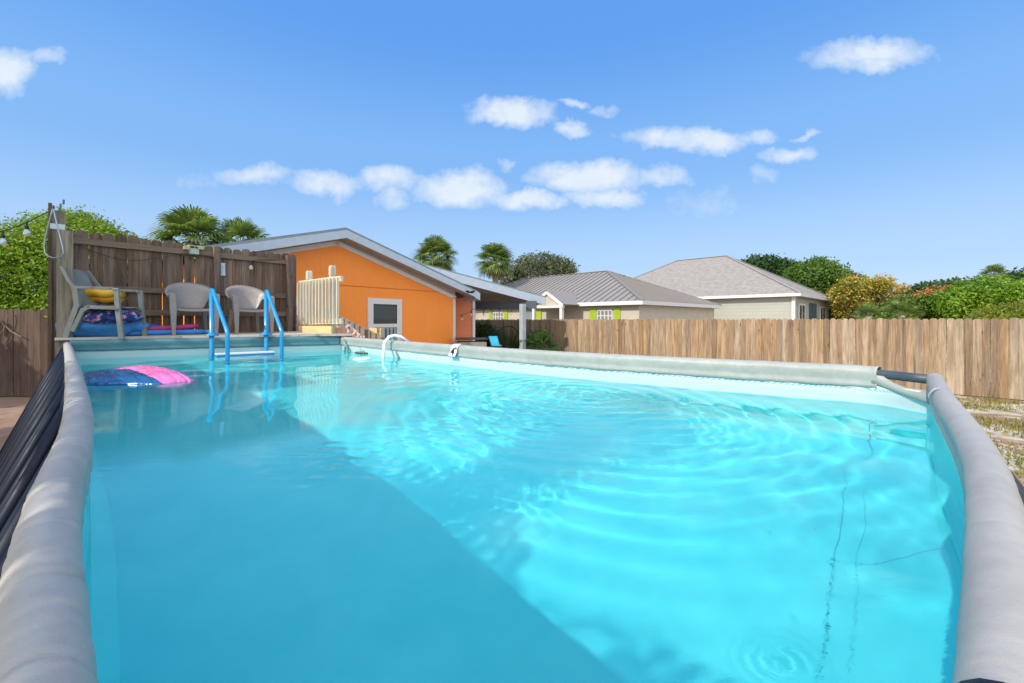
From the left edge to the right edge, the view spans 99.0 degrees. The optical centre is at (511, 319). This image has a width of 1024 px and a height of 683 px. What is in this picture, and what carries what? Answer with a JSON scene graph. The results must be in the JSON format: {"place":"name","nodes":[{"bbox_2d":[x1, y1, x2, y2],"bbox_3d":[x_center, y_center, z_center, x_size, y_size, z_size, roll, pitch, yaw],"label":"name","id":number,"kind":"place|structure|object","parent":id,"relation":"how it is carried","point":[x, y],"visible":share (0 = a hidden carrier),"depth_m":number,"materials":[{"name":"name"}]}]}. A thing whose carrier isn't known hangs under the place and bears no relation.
{"place":"outdoors","nodes":[
{"label":"outdoors","id":0,"kind":"place"},
{"bbox_2d":[484,322,530,348],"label":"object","id":1,"kind":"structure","parent":0,"point":[504,343],"depth_m":16.28,"materials":[{"name":"green plant"}]},
{"bbox_2d":[0,341,1023,485],"bbox_3d":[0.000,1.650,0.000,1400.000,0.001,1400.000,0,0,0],"label":"ground","id":2,"kind":"structure","parent":0,"point":[12,408],"depth_m":7.45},
{"bbox_2d":[0,308,47,395],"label":"fence","id":3,"kind":"object","parent":2,"relation":"on","point":[23,363],"visible":0.43,"depth_m":9.29,"materials":[{"name":"brown wood"}]},
{"bbox_2d":[0,310,21,348],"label":"bare vine","id":4,"kind":"object","parent":3,"relation":"hanging from","point":[3,329],"visible":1,"depth_m":9.19,"materials":[{"name":"plant"}]},
{"bbox_2d":[48,199,72,367],"bbox_3d":[-6.091,0.008,5.894,0.557,3.283,0.204,0,0,34],"label":"timber post","id":5,"kind":"object","parent":2,"relation":"on","point":[60,301],"visible":0.59,"depth_m":5.79,"materials":[{"name":"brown wood"}]},
{"bbox_2d":[0,212,47,244],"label":"string light","id":6,"kind":"object","parent":5,"relation":"hanging from","point":[26,232],"visible":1,"depth_m":5.71,"materials":[{"name":"white glass"}]},
{"bbox_2d":[43,209,63,257],"bbox_3d":[-5.889,-1.107,5.620,0.267,0.641,0.016,0,0,0],"label":"rope loop","id":7,"kind":"object","parent":5,"relation":"hanging from","point":[53,211],"visible":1,"depth_m":5.61,"materials":[{"name":"white fabric"}]},
{"bbox_2d":[0,203,131,317],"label":"broadleaf tree","id":8,"kind":"object","parent":2,"relation":"on","point":[23,262],"visible":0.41,"depth_m":10.09,"materials":[{"name":"green plant"}]},
{"bbox_2d":[40,204,194,305],"bbox_3d":[-10.171,-0.626,11.278,4.293,4.633,2.497,0,0,27],"label":"yellow tipped tree","id":9,"kind":"object","parent":2,"relation":"on","point":[104,230],"visible":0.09,"depth_m":10.79,"materials":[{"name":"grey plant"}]},
{"bbox_2d":[66,229,295,332],"bbox_3d":[-5.414,0.162,7.575,0.166,2.976,3.348,0,0,40],"label":"privacy fence","id":10,"kind":"object","parent":2,"relation":"on","point":[145,276],"visible":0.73,"depth_m":7.38,"materials":[{"name":"brown wood"}]},
{"bbox_2d":[74,243,278,269],"bbox_3d":[-5.388,-1.066,7.506,0.073,0.298,3.038,0,0,37],"label":"string light","id":11,"kind":"object","parent":10,"relation":"attached to","point":[250,267],"visible":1,"depth_m":7.35,"materials":[{"name":"black"}]},
{"bbox_2d":[183,245,203,254],"bbox_3d":[-5.430,-1.189,7.448,0.122,0.148,0.291,0,0,33],"label":"solar light","id":12,"kind":"object","parent":10,"relation":"attached to","point":[194,251],"visible":1,"depth_m":7.44,"materials":[{"name":"beige plastic"}]},
{"bbox_2d":[221,263,224,275],"bbox_3d":[-5.220,-0.902,7.818,0.008,0.234,0.171,0,0,38],"label":"pool rules sign","id":13,"kind":"object","parent":10,"relation":"attached to","point":[222,269],"visible":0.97,"depth_m":7.86,"materials":[{"name":"white plastic"}]},
{"bbox_2d":[296,304,302,330],"bbox_3d":[-4.345,-0.030,8.873,0.437,0.590,0.021,0,0,37],"label":"lattice panel","id":14,"kind":"object","parent":10,"relation":"attached to","point":[298,325],"visible":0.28,"depth_m":8.89,"materials":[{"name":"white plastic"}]},
{"bbox_2d":[146,204,234,264],"bbox_3d":[-10.579,-1.059,14.483,2.603,5.428,2.614,0,0,0],"label":"fan palm","id":15,"kind":"object","parent":2,"relation":"on","point":[184,221],"visible":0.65,"depth_m":14.01,"materials":[{"name":"green plant"}]},
{"bbox_2d":[54,331,351,356],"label":"wooden deck","id":16,"kind":"structure","parent":2,"relation":"on","point":[59,342],"depth_m":6.48,"materials":[{"name":"grey wood"}]},
{"bbox_2d":[55,311,149,336],"bbox_3d":[-5.706,0.056,6.131,0.506,0.377,0.976,0,0,39],"label":"blue inflatable","id":17,"kind":"object","parent":16,"relation":"on","point":[86,329],"visible":0.29,"depth_m":5.97,"materials":[{"name":"plastic"}]},
{"bbox_2d":[82,309,144,322],"bbox_3d":[-5.492,-0.048,6.009,0.688,0.191,0.314,0,0,-41],"label":"floral cloth","id":18,"kind":"object","parent":17,"relation":"on","point":[101,316],"visible":0.84,"depth_m":5.90,"materials":[{"name":"blue fabric"}]},
{"bbox_2d":[59,266,147,338],"bbox_3d":[-5.593,-0.216,6.015,0.723,0.967,0.591,0,0,-14],"label":"stacking chair","id":19,"kind":"object","parent":16,"relation":"on","point":[80,283],"visible":0.91,"depth_m":5.80,"materials":[{"name":"grey plastic"}]},
{"bbox_2d":[129,329,205,335],"bbox_3d":[-5.223,0.193,6.571,0.118,0.077,1.034,0,0,37],"label":"pool noodle","id":20,"kind":"object","parent":16,"relation":"on","point":[169,332],"visible":0.8,"depth_m":6.60,"materials":[{"name":"blue plastic"}]},
{"bbox_2d":[147,324,198,329],"bbox_3d":[-5.254,0.120,6.582,0.118,0.112,0.888,0,0,37],"label":"pool noodle","id":21,"kind":"object","parent":20,"relation":"on","point":[187,326],"visible":0.69,"depth_m":6.70,"materials":[{"name":"plastic"}]},
{"bbox_2d":[165,282,219,334],"bbox_3d":[-5.117,-0.190,6.989,0.641,0.850,0.678,0,0,45],"label":"garden chair","id":22,"kind":"object","parent":16,"relation":"on","point":[188,296],"visible":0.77,"depth_m":7.07,"materials":[{"name":"white plastic"}]},
{"bbox_2d":[225,285,274,333],"bbox_3d":[-4.601,-0.190,7.629,0.641,0.850,0.678,0,0,41],"label":"garden chair","id":23,"kind":"object","parent":16,"relation":"on","point":[246,298],"visible":0.88,"depth_m":7.70,"materials":[{"name":"white plastic"}]},
{"bbox_2d":[299,326,332,333],"bbox_3d":[-3.471,0.207,7.725,1.174,0.201,0.040,0,0,40],"label":"riser board","id":24,"kind":"object","parent":16,"relation":"on","point":[317,329],"visible":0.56,"depth_m":7.66,"materials":[{"name":"beige wood"}]},
{"bbox_2d":[297,265,342,332],"bbox_3d":[-3.388,-0.352,7.796,1.831,1.174,0.228,0,0,44],"label":"deck railing","id":25,"kind":"object","parent":16,"relation":"on","point":[313,301],"visible":0.97,"depth_m":7.62,"materials":[{"name":"beige wood"}]},
{"bbox_2d":[336,322,364,337],"bbox_3d":[-2.873,0.210,7.750,0.543,0.501,0.021,0,0,0],"label":"lattice panel","id":26,"kind":"object","parent":16,"relation":"attached to","point":[354,330],"visible":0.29,"depth_m":7.74,"materials":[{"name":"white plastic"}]},
{"bbox_2d":[216,216,269,243],"bbox_3d":[-10.214,-1.108,16.523,2.630,5.526,2.622,0,0,0],"label":"fan palm","id":27,"kind":"object","parent":2,"relation":"on","point":[240,228],"visible":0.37,"depth_m":16.20,"materials":[{"name":"green plant"}]},
{"bbox_2d":[127,228,479,343],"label":"orange house","id":28,"kind":"structure","parent":2,"relation":"on","point":[408,298],"depth_m":11.60,"materials":[{"name":"paint"}]},
{"bbox_2d":[367,298,401,340],"bbox_3d":[-3.422,0.266,11.795,0.045,1.668,1.114,0,0,36],"label":"door","id":29,"kind":"structure","parent":28,"relation":"in","point":[381,312],"depth_m":11.78,"materials":[{"name":"white glass"}]},
{"bbox_2d":[296,294,383,339],"bbox_3d":[-3.319,0.552,8.893,2.799,2.245,0.786,0,0,32],"label":"deck stair","id":30,"kind":"object","parent":2,"relation":"on","point":[365,332],"visible":0.04,"depth_m":8.17,"materials":[{"name":"brown wood"}]},
{"bbox_2d":[370,328,381,335],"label":"plank gate","id":31,"kind":"structure","parent":2,"relation":"on","point":[378,331],"depth_m":9.45,"materials":[{"name":"beige wood"}]},
{"bbox_2d":[382,328,396,339],"bbox_3d":[-2.605,0.910,9.275,0.334,1.480,0.067,0,0,0],"label":"grey plank screen","id":32,"kind":"object","parent":2,"relation":"on","point":[386,332],"visible":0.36,"depth_m":9.26,"materials":[{"name":"grey wood"}]},
{"bbox_2d":[411,234,458,271],"bbox_3d":[-4.325,-1.532,24.481,2.882,6.374,2.824,0,0,0],"label":"fan palm","id":33,"kind":"object","parent":2,"relation":"on","point":[432,246],"visible":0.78,"depth_m":24.02,"materials":[{"name":"green plant"}]},
{"bbox_2d":[455,337,487,346],"bbox_3d":[-1.260,1.107,13.600,0.950,1.085,0.801,0,0,-11],"label":"patio table","id":34,"kind":"object","parent":2,"relation":"on","point":[478,343],"visible":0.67,"depth_m":13.28,"materials":[{"name":"brown wood"}]},
{"bbox_2d":[419,262,545,348],"bbox_3d":[-2.974,-0.055,17.159,5.192,3.410,7.478,0,0,-38],"label":"carport","id":35,"kind":"object","parent":2,"relation":"on","point":[494,295],"visible":0.37,"depth_m":15.30,"materials":[{"name":"grey metal"}]},
{"bbox_2d":[459,308,517,319],"bbox_3d":[-0.676,-0.195,14.938,2.534,0.447,0.520,0,0,-28],"label":"string light","id":36,"kind":"object","parent":35,"relation":"hanging from","point":[485,309],"visible":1,"depth_m":15.02,"materials":[{"name":"black"}]},
{"bbox_2d":[475,321,509,347],"bbox_3d":[-1.039,0.865,17.331,1.891,1.635,1.696,0,0,39],"label":"dark shrub","id":37,"kind":"object","parent":2,"relation":"on","point":[480,330],"visible":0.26,"depth_m":17.26,"materials":[{"name":"green plant"}]},
{"bbox_2d":[473,242,515,282],"bbox_3d":[-1.083,-1.563,26.991,2.827,6.434,2.934,0,0,0],"label":"fan palm","id":38,"kind":"object","parent":2,"relation":"on","point":[494,269],"visible":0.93,"depth_m":26.54,"materials":[{"name":"green plant"}]},
{"bbox_2d":[488,336,501,347],"bbox_3d":[-0.494,1.060,12.861,0.337,1.141,1.007,0,0,-10],"label":"lounge chair","id":39,"kind":"object","parent":2,"relation":"on","point":[494,341],"visible":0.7,"depth_m":13.07,"materials":[{"name":"blue plastic"}]},
{"bbox_2d":[0,336,1023,682],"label":"swimming pool","id":40,"kind":"structure","parent":2,"relation":"on","point":[46,456],"depth_m":0.97,"materials":[{"name":"grey plastic"}]},
{"bbox_2d":[204,288,283,358],"bbox_3d":[-3.825,0.438,6.227,0.851,1.784,0.886,0,0,-42],"label":"pool ladder","id":41,"kind":"object","parent":40,"relation":"attached to","point":[211,334],"visible":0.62,"depth_m":6.18,"materials":[{"name":"blue plastic"}]},
{"bbox_2d":[342,339,348,351],"bbox_3d":[-2.636,0.438,6.918,0.162,0.257,0.076,0,0,22],"label":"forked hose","id":42,"kind":"object","parent":40,"relation":"hanging from","point":[345,345],"visible":0.79,"depth_m":6.92,"materials":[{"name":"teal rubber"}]},
{"bbox_2d":[352,334,408,359],"bbox_3d":[-1.672,0.457,5.727,0.795,0.530,0.248,0,0,-28],"label":"hanging skimmer","id":43,"kind":"object","parent":40,"relation":"hanging from","point":[384,344],"visible":0.69,"depth_m":5.80,"materials":[{"name":"white plastic"}]},
{"bbox_2d":[448,344,460,356],"bbox_3d":[-0.624,0.335,4.810,0.091,0.137,0.156,0,0,-44],"label":"depth marker","id":44,"kind":"object","parent":40,"relation":"attached to","point":[453,350],"visible":1,"depth_m":4.79,"materials":[{"name":"white plastic"}]},
{"bbox_2d":[78,351,964,682],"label":"water","id":45,"kind":"structure","parent":40,"relation":"in","point":[318,517],"depth_m":1.06,"materials":[{"name":"blue liquid"}]},
{"bbox_2d":[83,369,162,384],"bbox_3d":[-3.393,0.496,3.749,1.447,0.104,0.435,0,0,42],"label":"pool float","id":46,"kind":"object","parent":45,"relation":"on","point":[116,377],"visible":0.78,"depth_m":3.52,"materials":[{"name":"blue plastic"}]},
{"bbox_2d":[114,365,192,383],"bbox_3d":[-3.285,0.492,4.017,1.588,0.119,0.326,0,0,36],"label":"pool float","id":47,"kind":"object","parent":45,"relation":"on","point":[163,375],"visible":0.56,"depth_m":3.69,"materials":[{"name":"pink plastic"}]},
{"bbox_2d":[355,348,367,353],"bbox_3d":[-2.219,0.468,6.637,0.307,0.145,0.318,0,0,-37],"label":"chlorine floater","id":48,"kind":"object","parent":45,"relation":"on","point":[362,351],"visible":0.47,"depth_m":6.54,"materials":[{"name":"teal plastic"}]},
{"bbox_2d":[515,327,561,350],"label":"young palm","id":49,"kind":"object","parent":2,"relation":"on","point":[537,338],"visible":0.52,"depth_m":15.47,"materials":[{"name":"green plant"}]},
{"bbox_2d":[498,250,580,284],"bbox_3d":[1.886,-1.753,31.387,6.614,6.880,5.095,0,0,0],"label":"oak tree","id":50,"kind":"object","parent":2,"relation":"on","point":[544,268],"visible":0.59,"depth_m":30.50,"materials":[{"name":"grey plant"}]},
{"bbox_2d":[475,270,721,319],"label":"cream house","id":51,"kind":"structure","parent":2,"relation":"on","point":[605,295],"depth_m":20.99,"materials":[{"name":"beige metal"}]},
{"bbox_2d":[493,312,503,319],"bbox_3d":[-0.758,-0.153,24.263,0.050,0.572,0.874,0,0,-44],"label":"window","id":52,"kind":"structure","parent":51,"relation":"in","point":[496,315],"depth_m":24.24,"materials":[{"name":"white glass"}]},
{"bbox_2d":[526,309,531,319],"bbox_3d":[0.906,-0.114,22.552,0.030,0.900,0.528,0,0,-44],"label":"window","id":53,"kind":"structure","parent":51,"relation":"in","point":[528,311],"depth_m":22.56,"materials":[{"name":"white glass"}]},
{"bbox_2d":[597,309,612,319],"bbox_3d":[4.094,-0.165,19.314,0.050,0.552,0.819,0,0,-44],"label":"window","id":54,"kind":"structure","parent":51,"relation":"in","point":[601,314],"depth_m":19.28,"materials":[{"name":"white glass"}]},
{"bbox_2d":[475,318,1023,399],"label":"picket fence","id":55,"kind":"object","parent":2,"relation":"on","point":[885,344],"visible":0.57,"depth_m":11.00,"materials":[{"name":"brown wood"}]},
{"bbox_2d":[738,253,803,276],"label":"oak tree","id":56,"kind":"object","parent":2,"relation":"on","point":[772,265],"visible":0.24,"depth_m":41.50,"materials":[{"name":"green plant"}]},
{"bbox_2d":[782,255,861,313],"bbox_3d":[26.040,-1.966,36.463,8.423,7.438,5.497,0,0,0],"label":"green tree","id":57,"kind":"object","parent":2,"relation":"on","point":[802,274],"visible":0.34,"depth_m":35.15,"materials":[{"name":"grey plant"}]},
{"bbox_2d":[828,298,875,319],"bbox_3d":[26.018,-0.166,32.452,8.887,3.765,4.691,0,0,-27],"label":"understory bush","id":58,"kind":"object","parent":2,"relation":"on","point":[830,316],"visible":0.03,"depth_m":31.38,"materials":[{"name":"green plant"}]},
{"bbox_2d":[825,272,910,320],"bbox_3d":[23.427,-0.757,28.738,6.874,4.834,4.096,0,0,0],"label":"autumn tree","id":59,"kind":"object","parent":2,"relation":"on","point":[843,291],"visible":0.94,"depth_m":27.99,"materials":[{"name":"yellow plant"}]},
{"bbox_2d":[849,302,886,323],"bbox_3d":[18.323,0.351,22.520,1.619,2.622,1.594,0,0,43],"label":"palmetto","id":60,"kind":"object","parent":2,"relation":"on","point":[868,308],"visible":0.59,"depth_m":22.35,"materials":[{"name":"green plant"}]},
{"bbox_2d":[879,298,926,321],"bbox_3d":[20.040,0.263,22.447,1.988,2.797,2.074,0,0,0],"label":"palmetto","id":61,"kind":"object","parent":2,"relation":"on","point":[904,305],"visible":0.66,"depth_m":22.33,"materials":[{"name":"green plant"}]},
{"bbox_2d":[871,284,958,343],"bbox_3d":[23.180,-0.153,25.314,6.089,3.745,3.970,0,0,0],"label":"leafy bush","id":62,"kind":"object","parent":2,"relation":"on","point":[923,303],"visible":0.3,"depth_m":24.47,"materials":[{"name":"green plant"}]},
{"bbox_2d":[888,275,975,315],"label":"distant oak","id":63,"kind":"object","parent":2,"relation":"on","point":[924,285],"visible":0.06,"depth_m":53.01,"materials":[{"name":"green plant"}]},
{"bbox_2d":[929,272,1023,343],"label":"leafy bush","id":64,"kind":"object","parent":2,"relation":"on","point":[984,291],"visible":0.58,"depth_m":22.67,"materials":[{"name":"green plant"}]},
{"bbox_2d":[955,395,1023,478],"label":"grass patches","id":65,"kind":"object","parent":2,"relation":"on","point":[988,423],"depth_m":6.92,"materials":[{"name":"green plant"}]},
{"bbox_2d":[963,298,1023,357],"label":"yellow green bush","id":66,"kind":"object","parent":2,"relation":"on","point":[1009,310],"visible":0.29,"depth_m":15.78,"materials":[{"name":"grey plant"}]},
{"bbox_2d":[978,263,1013,277],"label":"fan palm","id":67,"kind":"object","parent":2,"relation":"on","point":[997,269],"visible":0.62,"depth_m":25.82,"materials":[{"name":"green plant"}]},
{"bbox_2d":[1000,267,1023,279],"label":"dark tree","id":68,"kind":"object","parent":2,"relation":"on","point":[1018,275],"visible":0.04,"depth_m":27.50,"materials":[{"name":"green plant"}]},
{"bbox_2d":[0,0,1023,299],"label":"sky","id":69,"kind":"structure","parent":0,"point":[630,138],"materials":[{"name":"blue"}]},
{"bbox_2d":[634,255,835,342],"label":"shingled house","id":70,"kind":"structure","parent":0,"point":[735,288],"depth_m":26.57,"materials":[{"name":"beige"}]},
{"bbox_2d":[798,304,805,319],"bbox_3d":[16.376,0.003,24.701,0.060,1.775,1.551,0,0,44],"label":"window","id":71,"kind":"structure","parent":70,"relation":"in","point":[801,307],"depth_m":24.60,"materials":[{"name":"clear glass"}]},
{"bbox_2d":[820,306,825,319],"bbox_3d":[20.640,0.011,29.051,0.060,1.758,1.744,0,0,44],"label":"window","id":72,"kind":"structure","parent":70,"relation":"in","point":[822,309],"depth_m":28.97,"materials":[{"name":"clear glass"}]},
{"bbox_3d":[-6.006,-0.200,6.158,0.421,0.243,0.443,0,0,0],"label":"floral bag","id":73,"kind":"object","parent":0,"visible":0},
{"bbox_2d":[91,296,124,304],"bbox_3d":[-5.920,-0.284,6.279,0.601,0.144,0.462,0,0,0],"label":"swim ring","id":74,"kind":"object","parent":73,"relation":"on","point":[109,301],"visible":0.34,"depth_m":6.14,"materials":[{"name":"yellow plastic"}]},
{"bbox_2d":[85,289,125,298],"bbox_3d":[-5.931,-0.363,6.249,0.671,0.183,0.520,0,0,0],"label":"swim ring","id":75,"kind":"object","parent":74,"relation":"on","point":[101,293],"visible":0.41,"depth_m":6.08,"materials":[{"name":"yellow plastic"}]}
]}

